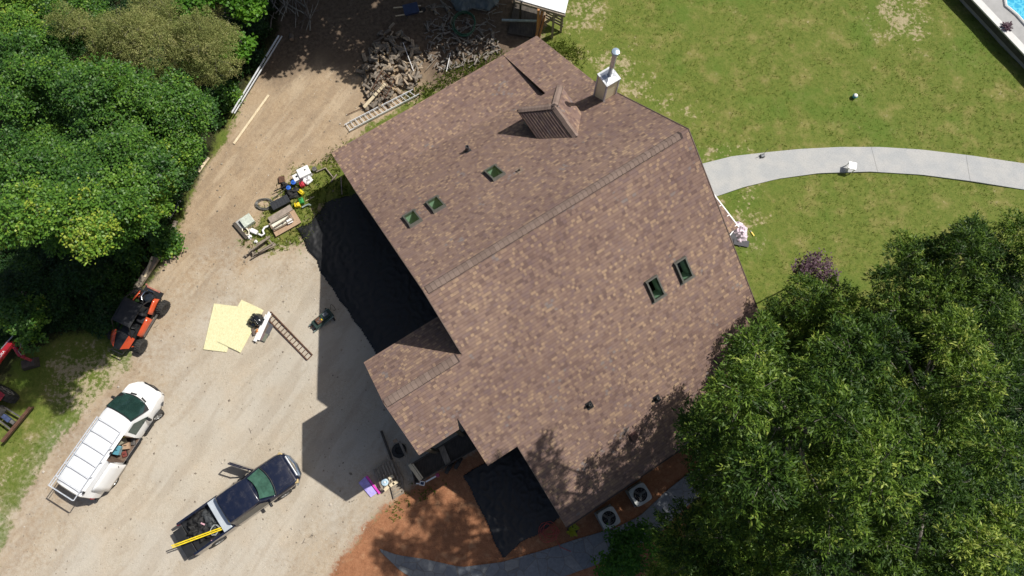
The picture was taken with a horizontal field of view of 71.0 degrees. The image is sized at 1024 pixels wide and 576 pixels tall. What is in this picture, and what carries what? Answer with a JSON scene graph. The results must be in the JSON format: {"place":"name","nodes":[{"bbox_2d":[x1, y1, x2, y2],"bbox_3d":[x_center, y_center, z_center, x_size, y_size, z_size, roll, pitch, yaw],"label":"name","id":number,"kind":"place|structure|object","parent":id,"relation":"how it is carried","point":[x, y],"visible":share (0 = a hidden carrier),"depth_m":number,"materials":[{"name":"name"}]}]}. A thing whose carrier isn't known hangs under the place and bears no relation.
{"place":"outdoors","nodes":[
{"label":"outdoors","id":0,"kind":"place"},
{"bbox_2d":[0,0,1023,575],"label":"ground","id":1,"kind":"structure","parent":0,"point":[446,524],"depth_m":37.82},
{"bbox_2d":[0,384,33,441],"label":"tractor","id":2,"kind":"object","parent":1,"relation":"on","point":[8,395],"visible":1,"depth_m":34.95,"materials":[{"name":"metal"}]},
{"bbox_2d":[0,336,39,370],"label":"loader attachment","id":3,"kind":"object","parent":1,"relation":"on","point":[27,363],"visible":0.98,"depth_m":35.46,"materials":[{"name":"metal"}]},
{"bbox_2d":[0,291,52,355],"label":"bush","id":4,"kind":"object","parent":1,"relation":"on","point":[36,319],"visible":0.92,"depth_m":34.70,"materials":[{"name":"green plant"}]},
{"bbox_2d":[0,248,65,332],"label":"bush","id":5,"kind":"object","parent":1,"relation":"on","point":[21,275],"visible":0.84,"depth_m":34.31,"materials":[{"name":"green plant"}]},
{"bbox_2d":[0,123,88,256],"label":"broadleaf tree","id":6,"kind":"object","parent":1,"relation":"on","point":[22,162],"visible":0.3,"depth_m":27.23,"materials":[{"name":"green plant"}]},
{"bbox_2d":[0,0,114,97],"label":"broadleaf tree","id":7,"kind":"object","parent":1,"relation":"on","point":[14,14],"visible":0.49,"depth_m":32.70,"materials":[{"name":"green plant"}]},
{"bbox_2d":[0,172,118,259],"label":"broadleaf tree","id":8,"kind":"object","parent":1,"relation":"on","point":[28,214],"visible":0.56,"depth_m":23.28,"materials":[{"name":"green plant"}]},
{"bbox_2d":[0,25,138,154],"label":"broadleaf tree","id":9,"kind":"object","parent":1,"relation":"on","point":[25,86],"visible":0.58,"depth_m":29.41,"materials":[{"name":"green plant"}]},
{"bbox_2d":[38,253,114,317],"bbox_3d":[-21.605,-0.200,35.703,2.857,3.439,3.533,35,78,8],"label":"bush","id":10,"kind":"object","parent":1,"relation":"on","point":[65,274],"visible":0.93,"depth_m":34.96,"materials":[{"name":"green plant"}]},
{"bbox_2d":[38,0,133,75],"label":"cedar tree","id":11,"kind":"object","parent":1,"relation":"on","point":[75,23],"visible":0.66,"depth_m":32.21,"materials":[{"name":"green plant"}]},
{"bbox_2d":[35,171,165,265],"bbox_3d":[-17.160,-2.821,30.576,10.530,14.952,3.637,29,77,7],"label":"broadleaf tree","id":12,"kind":"object","parent":1,"relation":"on","point":[98,200],"visible":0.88,"depth_m":23.77,"materials":[{"name":"green plant"}]},
{"bbox_2d":[48,382,164,500],"bbox_3d":[-19.005,7.108,34.181,2.300,2.255,5.795,29,77,7],"label":"work van","id":13,"kind":"object","parent":1,"relation":"on","point":[129,412],"visible":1,"depth_m":33.50,"materials":[{"name":"white metal"}]},
{"bbox_2d":[112,445,122,454],"bbox_3d":[-18.815,7.718,34.222,0.350,0.311,0.432,11,76,3],"label":"tool box","id":14,"kind":"object","parent":13,"relation":"in","point":[117,450],"visible":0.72,"depth_m":34.14,"materials":[{"name":"blue plastic"}]},
{"bbox_2d":[85,289,139,338],"bbox_3d":[-20.232,1.309,36.151,2.872,1.773,2.599,0,76,0],"label":"bush","id":15,"kind":"object","parent":1,"relation":"on","point":[105,307],"visible":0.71,"depth_m":35.84,"materials":[{"name":"green plant"}]},
{"bbox_2d":[35,121,190,254],"bbox_3d":[-16.495,-4.555,31.736,5.831,13.554,9.475,-31,78,-8],"label":"broadleaf tree","id":16,"kind":"object","parent":1,"relation":"on","point":[131,168],"visible":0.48,"depth_m":26.55,"materials":[{"name":"green plant"}]},
{"bbox_2d":[90,261,145,298],"bbox_3d":[-20.213,-0.371,36.629,2.588,1.844,2.626,0,76,0],"label":"bush","id":17,"kind":"object","parent":1,"relation":"on","point":[113,282],"visible":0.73,"depth_m":36.44,"materials":[{"name":"green plant"}]},
{"bbox_2d":[49,52,212,173],"bbox_3d":[-16.653,-7.541,33.311,6.293,11.963,8.621,-22,77,-5],"label":"broadleaf tree","id":18,"kind":"object","parent":1,"relation":"on","point":[131,94],"visible":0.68,"depth_m":28.54,"materials":[{"name":"green plant"}]},
{"bbox_2d":[110,238,153,275],"bbox_3d":[-19.768,-1.648,37.331,2.693,1.517,2.316,18,76,5],"label":"bush","id":19,"kind":"object","parent":1,"relation":"on","point":[138,248],"visible":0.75,"depth_m":37.05,"materials":[{"name":"green plant"}]},
{"bbox_2d":[107,283,170,354],"bbox_3d":[-18.900,1.524,35.904,1.915,1.786,3.687,24,77,6],"label":"off road buggy","id":20,"kind":"object","parent":1,"relation":"on","point":[144,309],"visible":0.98,"depth_m":35.77,"materials":[{"name":"orange plastic"}]},
{"bbox_2d":[137,317,152,337],"bbox_3d":[-18.349,1.970,35.908,0.173,0.592,1.003,23,77,6],"label":"door","id":21,"kind":"structure","parent":20,"relation":"in","point":[146,323],"depth_m":35.77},
{"bbox_2d":[93,3,190,83],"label":"cedar tree","id":22,"kind":"object","parent":1,"relation":"on","point":[125,34],"visible":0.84,"depth_m":32.02,"materials":[{"name":"green plant"}]},
{"bbox_2d":[130,255,160,294],"bbox_3d":[-18.978,-0.651,37.145,0.300,0.160,2.427,27,77,7],"label":"timber","id":23,"kind":"object","parent":1,"relation":"on","point":[142,279],"visible":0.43,"depth_m":37.12,"materials":[{"name":"brown wood"}]},
{"bbox_2d":[143,219,187,265],"bbox_3d":[-17.927,-2.361,37.205,2.078,1.563,1.899,38,79,9],"label":"bush","id":24,"kind":"object","parent":1,"relation":"on","point":[165,243],"visible":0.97,"depth_m":37.05,"materials":[{"name":"green plant"}]},
{"bbox_2d":[155,220,177,266],"bbox_3d":[-18.243,-2.352,37.740,0.200,0.100,2.650,20,76,5],"label":"timber","id":25,"kind":"object","parent":1,"relation":"on","point":[175,222],"visible":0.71,"depth_m":37.96,"materials":[{"name":"brown wood"}]},
{"bbox_2d":[131,128,202,238],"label":"broadleaf tree","id":26,"kind":"object","parent":1,"relation":"on","point":[169,189],"visible":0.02,"depth_m":31.60,"materials":[{"name":"green plant"}]},
{"bbox_2d":[126,0,224,54],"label":"cedar tree","id":27,"kind":"object","parent":1,"relation":"on","point":[165,9],"visible":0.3,"depth_m":33.58,"materials":[{"name":"green plant"}]},
{"bbox_2d":[134,66,223,187],"bbox_3d":[-15.941,-6.928,34.267,7.399,9.741,4.682,23,77,6],"label":"broadleaf tree","id":28,"kind":"object","parent":1,"relation":"on","point":[197,102],"visible":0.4,"depth_m":30.16,"materials":[{"name":"green plant"}]},
{"bbox_2d":[164,2,245,90],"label":"cedar tree","id":29,"kind":"object","parent":1,"relation":"on","point":[196,24],"visible":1,"depth_m":32.59,"materials":[{"name":"green plant"}]},
{"bbox_2d":[167,0,268,69],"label":"maple tree","id":30,"kind":"object","parent":1,"relation":"on","point":[247,10],"visible":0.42,"depth_m":35.31,"materials":[{"name":"green plant"}]},
{"bbox_2d":[203,304,236,351],"bbox_3d":[-14.868,2.023,36.630,1.220,0.018,2.400,7,76,2],"label":"osb sheet","id":31,"kind":"object","parent":1,"relation":"on","point":[221,316],"visible":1,"depth_m":36.65,"materials":[{"name":"wood"}]},
{"bbox_2d":[220,310,263,352],"bbox_3d":[-13.782,1.971,36.623,1.220,0.018,2.400,23,77,6],"label":"osb sheet","id":32,"kind":"object","parent":31,"relation":"on","point":[245,341],"visible":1,"depth_m":36.41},
{"bbox_2d":[218,300,261,350],"bbox_3d":[-13.857,1.905,36.614,1.220,0.018,2.400,24,77,6],"label":"osb sheet","id":33,"kind":"object","parent":32,"relation":"on","point":[235,333],"visible":1,"depth_m":36.58,"materials":[{"name":"wood"}]},
{"bbox_2d":[248,313,263,326],"bbox_3d":[-13.055,1.569,36.390,0.843,0.751,0.785,0,76,0],"label":"rubbish bag","id":34,"kind":"object","parent":32,"relation":"on","point":[256,320],"visible":1,"depth_m":36.39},
{"bbox_2d":[205,76,245,113],"bbox_3d":[-15.995,-10.653,39.377,2.157,1.582,2.426,-33,78,-8],"label":"bush","id":35,"kind":"object","parent":1,"relation":"on","point":[221,90],"visible":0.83,"depth_m":39.27,"materials":[{"name":"green plant"}]},
{"bbox_2d":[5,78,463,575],"bbox_3d":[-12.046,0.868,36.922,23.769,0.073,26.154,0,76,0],"label":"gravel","id":36,"kind":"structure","parent":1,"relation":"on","point":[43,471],"depth_m":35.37,"materials":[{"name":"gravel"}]},
{"bbox_2d":[359,477,376,496],"bbox_3d":[-6.972,9.632,34.657,0.419,0.050,0.974,-38,79,-9],"label":"foam panel","id":37,"kind":"object","parent":36,"relation":"on","point":[366,485],"visible":1,"depth_m":34.63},
{"bbox_2d":[173,452,301,557],"bbox_3d":[-13.097,9.841,33.725,6.320,1.770,2.924,-35,78,-8],"label":"pickup truck","id":38,"kind":"object","parent":1,"relation":"on","point":[252,492],"visible":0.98,"depth_m":33.39,"materials":[{"name":"blue metal"}]},
{"bbox_2d":[187,524,197,536],"bbox_3d":[-14.870,11.287,33.371,0.701,0.452,0.537,40,79,9],"label":"gear bag","id":39,"kind":"object","parent":38,"relation":"in","point":[193,531],"visible":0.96,"depth_m":33.34,"materials":[{"name":"black fabric"}]},
{"bbox_2d":[187,511,204,526],"bbox_3d":[-14.675,10.889,33.509,1.181,0.384,0.806,-24,77,-6],"label":"gear bag","id":40,"kind":"object","parent":38,"relation":"in","point":[196,520],"visible":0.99,"depth_m":33.46,"materials":[{"name":"black fabric"}]},
{"bbox_2d":[171,527,220,545],"bbox_3d":[-14.481,11.411,32.953,2.304,0.060,0.055,-19,76,-5],"label":"level bar","id":41,"kind":"object","parent":38,"relation":"on","point":[196,536],"visible":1,"depth_m":32.93,"materials":[{"name":"yellow plastic"}]},
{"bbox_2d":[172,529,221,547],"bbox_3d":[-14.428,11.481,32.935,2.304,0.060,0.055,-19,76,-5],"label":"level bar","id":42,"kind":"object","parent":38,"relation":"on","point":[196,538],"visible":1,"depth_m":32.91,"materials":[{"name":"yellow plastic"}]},
{"bbox_2d":[195,521,211,542],"bbox_3d":[-14.345,11.372,33.389,0.873,0.374,0.907,-41,79,-10],"label":"gear bag","id":43,"kind":"object","parent":38,"relation":"in","point":[203,529],"visible":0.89,"depth_m":33.36,"materials":[{"name":"black fabric"}]},
{"bbox_2d":[201,506,215,522],"bbox_3d":[-14.164,10.598,33.564,0.752,0.423,0.789,-44,80,-10],"label":"gear bag","id":44,"kind":"object","parent":38,"relation":"in","point":[206,514],"visible":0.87,"depth_m":33.52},
{"bbox_2d":[206,515,221,531],"bbox_3d":[-13.832,10.982,33.487,1.030,0.381,0.809,14,76,4],"label":"gear bag","id":45,"kind":"object","parent":38,"relation":"in","point":[214,521],"visible":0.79,"depth_m":33.40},
{"bbox_2d":[207,498,232,531],"bbox_3d":[-13.523,10.559,33.480,0.420,0.565,1.600,-35,78,-8],"label":"truck tool box","id":46,"kind":"object","parent":38,"relation":"on","point":[222,520],"visible":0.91,"depth_m":33.20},
{"bbox_2d":[239,213,254,227],"bbox_3d":[-13.953,-3.529,37.928,0.620,0.325,0.560,-37,78,-9],"label":"storage tub","id":47,"kind":"object","parent":1,"relation":"on","point":[247,221],"visible":1,"depth_m":37.78,"materials":[{"name":"plastic"}]},
{"bbox_2d":[232,44,266,73],"bbox_3d":[-14.888,-12.968,40.163,2.526,1.478,2.283,0,76,0],"label":"bush","id":48,"kind":"object","parent":1,"relation":"on","point":[256,55],"visible":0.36,"depth_m":39.94,"materials":[{"name":"green plant"}]},
{"bbox_2d":[233,95,269,143],"bbox_3d":[-14.345,-9.295,39.546,0.120,0.040,3.376,28,77,7],"label":"plank","id":49,"kind":"object","parent":1,"relation":"on","point":[251,119],"visible":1,"depth_m":39.52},
{"bbox_2d":[231,35,278,112],"bbox_3d":[-14.207,-11.881,39.811,0.070,0.060,5.271,24,77,6],"label":"downpipe","id":50,"kind":"object","parent":1,"relation":"on","point":[251,80],"visible":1,"depth_m":39.80,"materials":[{"name":"metal"}]},
{"bbox_2d":[234,36,282,113],"bbox_3d":[-14.064,-11.863,39.853,0.055,0.050,5.289,24,77,6],"label":"downpipe","id":51,"kind":"object","parent":1,"relation":"on","point":[258,74],"visible":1,"depth_m":39.84,"materials":[{"name":"metal"}]},
{"bbox_2d":[243,236,275,258],"bbox_3d":[-13.171,-2.004,37.438,1.723,0.450,0.755,-38,79,-9],"label":"timber","id":52,"kind":"object","parent":1,"relation":"on","point":[258,244],"visible":1,"depth_m":37.37,"materials":[{"name":"brown wood"}]},
{"bbox_2d":[255,198,272,209],"bbox_3d":[-13.216,-4.482,38.267,0.992,0.126,0.707,0,76,0],"label":"cable coil","id":53,"kind":"object","parent":1,"relation":"on","point":[261,208],"visible":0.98,"depth_m":38.23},
{"bbox_2d":[270,194,290,211],"bbox_3d":[-12.267,-4.489,38.139,1.003,0.398,0.460,-29,77,-7],"label":"tool chest","id":54,"kind":"object","parent":1,"relation":"on","point":[280,203],"visible":1,"depth_m":37.97,"materials":[{"name":"black plastic"}]},
{"bbox_2d":[270,210,300,236],"bbox_3d":[-11.988,-3.429,37.941,1.500,0.050,0.850,-31,78,-8],"label":"cardboard sheet","id":55,"kind":"object","parent":1,"relation":"on","point":[285,228],"visible":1,"depth_m":37.88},
{"bbox_2d":[268,205,292,222],"bbox_3d":[-12.252,-3.925,38.002,1.350,0.060,0.350,-33,78,-8],"label":"plywood lid","id":56,"kind":"object","parent":55,"relation":"on","point":[280,213],"visible":1,"depth_m":37.98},
{"bbox_2d":[271,215,289,229],"bbox_3d":[-12.185,-3.478,37.882,1.050,0.050,0.400,-31,78,-8],"label":"cream board","id":57,"kind":"object","parent":55,"relation":"on","point":[278,221],"visible":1,"depth_m":37.85,"materials":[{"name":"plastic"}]},
{"bbox_2d":[269,213,293,229],"bbox_3d":[-12.091,-3.478,37.696,1.240,0.100,0.498,-31,78,-8],"label":"door frame stack","id":58,"kind":"object","parent":55,"relation":"on","point":[288,217],"depth_m":37.69,"materials":[{"name":"white wood"}]},
{"bbox_2d":[268,311,312,359],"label":"ladder","id":59,"kind":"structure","parent":1,"relation":"on","point":[289,335],"depth_m":36.51,"materials":[{"name":"metal"}]},
{"bbox_2d":[285,187,299,198],"bbox_3d":[-11.761,-5.088,38.301,0.837,0.383,0.720,0,76,0],"label":"dark sack","id":60,"kind":"object","parent":1,"relation":"on","point":[292,194],"visible":0.99,"depth_m":38.31,"materials":[{"name":"black fabric"}]},
{"bbox_2d":[296,165,311,178],"bbox_3d":[-11.135,-6.175,38.555,0.660,0.436,0.540,-27,77,-7],"label":"cooler box","id":61,"kind":"object","parent":1,"relation":"on","point":[303,172],"visible":1,"depth_m":38.36,"materials":[{"name":"white paint"}]},
{"bbox_2d":[309,304,335,331],"bbox_3d":[-9.589,1.542,36.480,1.593,0.590,0.840,-39,79,-9],"label":"wheeled machine","id":62,"kind":"object","parent":1,"relation":"on","point":[323,318],"visible":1,"depth_m":36.38,"materials":[{"name":"green paint"}]},
{"bbox_2d":[316,167,342,194],"bbox_3d":[-9.582,-5.876,38.620,1.991,0.100,0.726,41,79,10],"label":"garden bed frame","id":63,"kind":"object","parent":1,"relation":"on","point":[334,177],"visible":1,"depth_m":38.60,"materials":[{"name":"brown wood"}]},
{"bbox_2d":[297,193,437,353],"bbox_3d":[-6.509,-0.643,37.291,5.871,0.090,10.521,-30,77,-7],"label":"black tarp","id":64,"kind":"object","parent":1,"relation":"on","point":[373,283],"visible":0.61,"depth_m":37.32,"materials":[{"name":"plastic"}]},
{"bbox_2d":[344,89,418,131],"bbox_3d":[-7.153,-9.826,39.590,4.418,0.150,0.491,-29,77,-7],"label":"extension ladder","id":65,"kind":"object","parent":1,"relation":"on","point":[374,109],"visible":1,"depth_m":39.56,"materials":[{"name":"metal"}]},
{"bbox_2d":[380,431,392,459],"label":"dark beam","id":66,"kind":"structure","parent":1,"relation":"on","point":[386,445],"depth_m":35.08,"materials":[{"name":"brown wood"}]},
{"bbox_2d":[373,460,403,498],"bbox_3d":[-5.830,9.250,34.626,1.148,0.302,1.720,-28,77,-7],"label":"pallet stack","id":67,"kind":"object","parent":1,"relation":"on","point":[390,472],"visible":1,"depth_m":34.56,"materials":[{"name":"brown wood"}]},
{"bbox_2d":[392,443,405,457],"bbox_3d":[-5.508,7.927,35.041,0.720,0.180,0.720,0,76,0],"label":"old tyre","id":68,"kind":"object","parent":1,"relation":"on","point":[397,451],"visible":0.78,"depth_m":34.99,"materials":[{"name":"rubber"}]},
{"bbox_2d":[393,2,425,16],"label":"wheelbarrow","id":69,"kind":"object","parent":1,"relation":"on","point":[409,9],"visible":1,"depth_m":40.73,"materials":[{"name":"metal"}]},
{"bbox_2d":[411,430,476,483],"bbox_3d":[-3.231,8.276,34.569,3.500,0.920,1.356,-31,78,-8],"label":"utility trailer","id":70,"kind":"object","parent":1,"relation":"on","point":[455,448],"visible":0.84,"depth_m":34.46,"materials":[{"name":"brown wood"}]},
{"bbox_2d":[408,464,421,480],"bbox_3d":[-4.581,8.717,33.975,0.160,0.050,0.917,-37,78,-9],"label":"lumber","id":71,"kind":"object","parent":70,"relation":"on","point":[414,471],"visible":1,"depth_m":33.95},
{"bbox_2d":[451,11,475,36],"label":"hose coil","id":72,"kind":"object","parent":1,"relation":"on","point":[456,15],"visible":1,"depth_m":40.69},
{"bbox_2d":[451,0,499,12],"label":"tarpaulin","id":73,"kind":"object","parent":1,"relation":"on","point":[464,5],"visible":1,"depth_m":41.10,"materials":[{"name":"plastic"}]},
{"bbox_2d":[463,446,559,556],"bbox_3d":[1.073,9.545,34.657,5.898,0.089,4.325,-28,77,-7],"label":"black tarp","id":74,"kind":"object","parent":1,"relation":"on","point":[513,501],"visible":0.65,"depth_m":34.49,"materials":[{"name":"plastic"}]},
{"bbox_2d":[0,0,1023,575],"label":"undergrowth","id":75,"kind":"object","parent":1,"relation":"on","point":[78,308],"visible":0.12,"depth_m":36.99,"materials":[{"name":"green plant"}]},
{"bbox_2d":[0,0,1023,574],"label":"grass","id":76,"kind":"structure","parent":1,"relation":"on","point":[442,86],"depth_m":39.73,"materials":[{"name":"plant"}]},
{"bbox_2d":[508,0,567,38],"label":"lean to shed","id":77,"kind":"object","parent":1,"relation":"on","point":[531,9],"visible":0.96,"depth_m":40.32,"materials":[{"name":"white metal"}]},
{"bbox_2d":[502,19,536,21],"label":"gutter pipe","id":78,"kind":"object","parent":77,"relation":"on","point":[518,20],"visible":1,"depth_m":40.37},
{"bbox_2d":[331,36,774,527],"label":"house","id":79,"kind":"structure","parent":1,"relation":"on","point":[558,236],"depth_m":29.72,"materials":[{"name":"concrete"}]},
{"bbox_2d":[567,523,579,537],"bbox_3d":[2.882,11.439,33.943,0.570,0.549,0.709,25,77,6],"label":"flower pot","id":80,"kind":"object","parent":1,"relation":"on","point":[572,530],"visible":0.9,"depth_m":33.75,"materials":[{"name":"green plastic"}]},
{"bbox_2d":[594,504,620,530],"bbox_3d":[4.529,10.846,33.925,0.900,0.880,0.900,-27,77,-7],"label":"air conditioner","id":81,"kind":"object","parent":1,"relation":"on","point":[608,514],"visible":0.94,"depth_m":33.58,"materials":[{"name":"metal"}]},
{"bbox_2d":[590,517,682,575],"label":"shrub","id":82,"kind":"object","parent":1,"relation":"on","point":[624,557],"visible":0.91,"depth_m":31.95,"materials":[{"name":"green plant"}]},
{"bbox_2d":[625,481,651,506],"bbox_3d":[6.045,9.821,34.190,0.900,0.880,0.900,-29,77,-7],"label":"air conditioner","id":83,"kind":"object","parent":1,"relation":"on","point":[638,493],"visible":1,"depth_m":33.84,"materials":[{"name":"metal"}]},
{"bbox_2d":[641,468,815,575],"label":"oak tree","id":84,"kind":"object","parent":1,"relation":"on","point":[676,543],"visible":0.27,"depth_m":24.63,"materials":[{"name":"green plant"}]},
{"bbox_2d":[733,221,747,242],"bbox_3d":[12.042,-3.017,37.696,0.885,0.489,1.211,-23,77,-6],"label":"plastic wrap","id":85,"kind":"object","parent":1,"relation":"on","point":[740,232],"visible":0.78,"depth_m":37.71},
{"bbox_2d":[673,352,809,528],"bbox_3d":[9.234,6.767,29.729,6.662,11.582,6.230,-41,79,-10],"label":"oak tree","id":86,"kind":"object","parent":1,"relation":"on","point":[691,457],"visible":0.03,"depth_m":27.81,"materials":[{"name":"green plant"}]},
{"bbox_2d":[734,238,748,246],"bbox_3d":[12.047,-2.380,37.727,0.800,0.014,0.340,12,79,1],"label":"shingle piece","id":87,"kind":"object","parent":1,"relation":"on","point":[745,243],"visible":0.86,"depth_m":37.71,"materials":[{"name":"stone"}]},
{"bbox_2d":[710,308,866,448],"bbox_3d":[12.287,4.407,32.216,7.803,7.918,7.326,0,76,0],"label":"oak tree","id":88,"kind":"object","parent":1,"relation":"on","point":[792,326],"visible":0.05,"depth_m":29.97,"materials":[{"name":"green plant"}]},
{"bbox_2d":[670,308,941,560],"bbox_3d":[8.704,4.811,25.979,9.072,19.970,6.629,-36,78,-9],"label":"oak tree","id":89,"kind":"object","parent":1,"relation":"on","point":[824,422],"visible":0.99,"depth_m":17.94,"materials":[{"name":"green plant"}]},
{"bbox_2d":[760,268,860,361],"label":"oak tree","id":90,"kind":"object","parent":1,"relation":"on","point":[821,298],"visible":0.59,"depth_m":29.83,"materials":[{"name":"green plant"}]},
{"bbox_2d":[695,442,926,575],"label":"oak tree","id":91,"kind":"object","parent":1,"relation":"on","point":[786,563],"visible":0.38,"depth_m":20.87,"materials":[{"name":"green plant"}]},
{"bbox_2d":[787,247,841,292],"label":"plum tree","id":92,"kind":"object","parent":1,"relation":"on","point":[812,263],"visible":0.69,"depth_m":32.13,"materials":[{"name":"purple plant"}]},
{"bbox_2d":[783,288,923,414],"bbox_3d":[13.872,3.787,31.077,5.554,10.502,5.599,26,77,6],"label":"oak tree","id":93,"kind":"object","parent":1,"relation":"on","point":[854,302],"visible":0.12,"depth_m":28.35,"materials":[{"name":"green plant"}]},
{"bbox_2d":[782,288,1023,501],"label":"oak tree","id":94,"kind":"object","parent":1,"relation":"on","point":[968,340],"visible":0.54,"depth_m":22.36,"materials":[{"name":"green plant"}]},
{"bbox_2d":[789,376,1023,575],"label":"oak tree","id":95,"kind":"object","parent":1,"relation":"on","point":[949,490],"visible":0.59,"depth_m":19.93,"materials":[{"name":"green plant"}]},
{"bbox_2d":[803,222,1023,391],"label":"oak tree","id":96,"kind":"object","parent":1,"relation":"on","point":[940,285],"visible":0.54,"depth_m":26.32,"materials":[{"name":"green plant"}]},
{"bbox_2d":[894,274,1023,408],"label":"oak tree","id":97,"kind":"object","parent":1,"relation":"on","point":[1015,344],"visible":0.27,"depth_m":25.73,"materials":[{"name":"green plant"}]},
{"bbox_2d":[902,206,1023,318],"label":"oak tree","id":98,"kind":"object","parent":1,"relation":"on","point":[974,222],"visible":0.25,"depth_m":28.56,"materials":[{"name":"green plant"}]},
{"bbox_2d":[960,0,1023,67],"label":"pool deck","id":99,"kind":"structure","parent":1,"relation":"on","point":[1001,12],"depth_m":40.76,"materials":[{"name":"concrete"}]},
{"bbox_2d":[964,0,1023,63],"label":"retaining wall","id":100,"kind":"structure","parent":99,"relation":"on","point":[1010,40],"depth_m":40.24,"materials":[{"name":"concrete"}]},
{"bbox_2d":[1000,21,1012,32],"bbox_3d":[27.544,-14.512,40.174,0.725,0.634,0.693,-15,76,-4],"label":"planter","id":101,"kind":"object","parent":99,"relation":"on","point":[1007,26],"visible":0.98,"depth_m":39.96,"materials":[{"name":"purple plastic"}]},
{"bbox_2d":[1003,0,1023,25],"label":"pool coping","id":102,"kind":"object","parent":99,"relation":"on","point":[1015,13],"visible":1,"depth_m":40.73,"materials":[{"name":"concrete"}]},
{"bbox_2d":[380,469,703,575],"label":"stone path","id":103,"kind":"structure","parent":0,"point":[557,560],"depth_m":33.83,"materials":[{"name":"stone"}]},
{"bbox_2d":[539,521,570,551],"bbox_3d":[1.928,11.901,33.964,0.984,0.223,1.795,-28,77,-7],"label":"red hose","id":104,"kind":"object","parent":103,"relation":"on","point":[550,534],"visible":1,"depth_m":34.02,"materials":[{"name":"rubber"}]},
{"bbox_2d":[703,147,1023,196],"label":"path","id":105,"kind":"structure","parent":0,"point":[729,174],"depth_m":38.83,"materials":[{"name":"concrete"}]},
{"bbox_2d":[845,161,856,172],"bbox_3d":[18.188,-6.478,38.574,0.420,0.490,0.420,14,76,3],"label":"side table","id":106,"kind":"object","parent":105,"relation":"on","point":[853,165],"visible":1,"depth_m":38.35,"materials":[{"name":"white paint"}]},
{"bbox_2d":[1007,0,1023,19],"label":"pool water","id":107,"kind":"structure","parent":0,"point":[1017,6],"depth_m":41.07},
{"bbox_3d":[-8.216,-10.093,39.672,0.154,0.143,0.369,-15,66,-41],"label":"firewood log","id":108,"kind":"object","parent":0,"visible":0},
{"bbox_2d":[363,82,386,107],"bbox_3d":[-7.537,-10.597,39.500,1.742,0.518,0.170,-43,79,-10],"label":"plank","id":109,"kind":"object","parent":108,"relation":"on","point":[368,102],"visible":1,"depth_m":39.48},
{"bbox_2d":[373,70,393,97],"bbox_3d":[-7.049,-11.145,39.321,0.962,0.044,1.478,23,77,6],"label":"iron rack","id":110,"kind":"object","parent":109,"relation":"on","point":[383,84],"visible":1,"depth_m":39.30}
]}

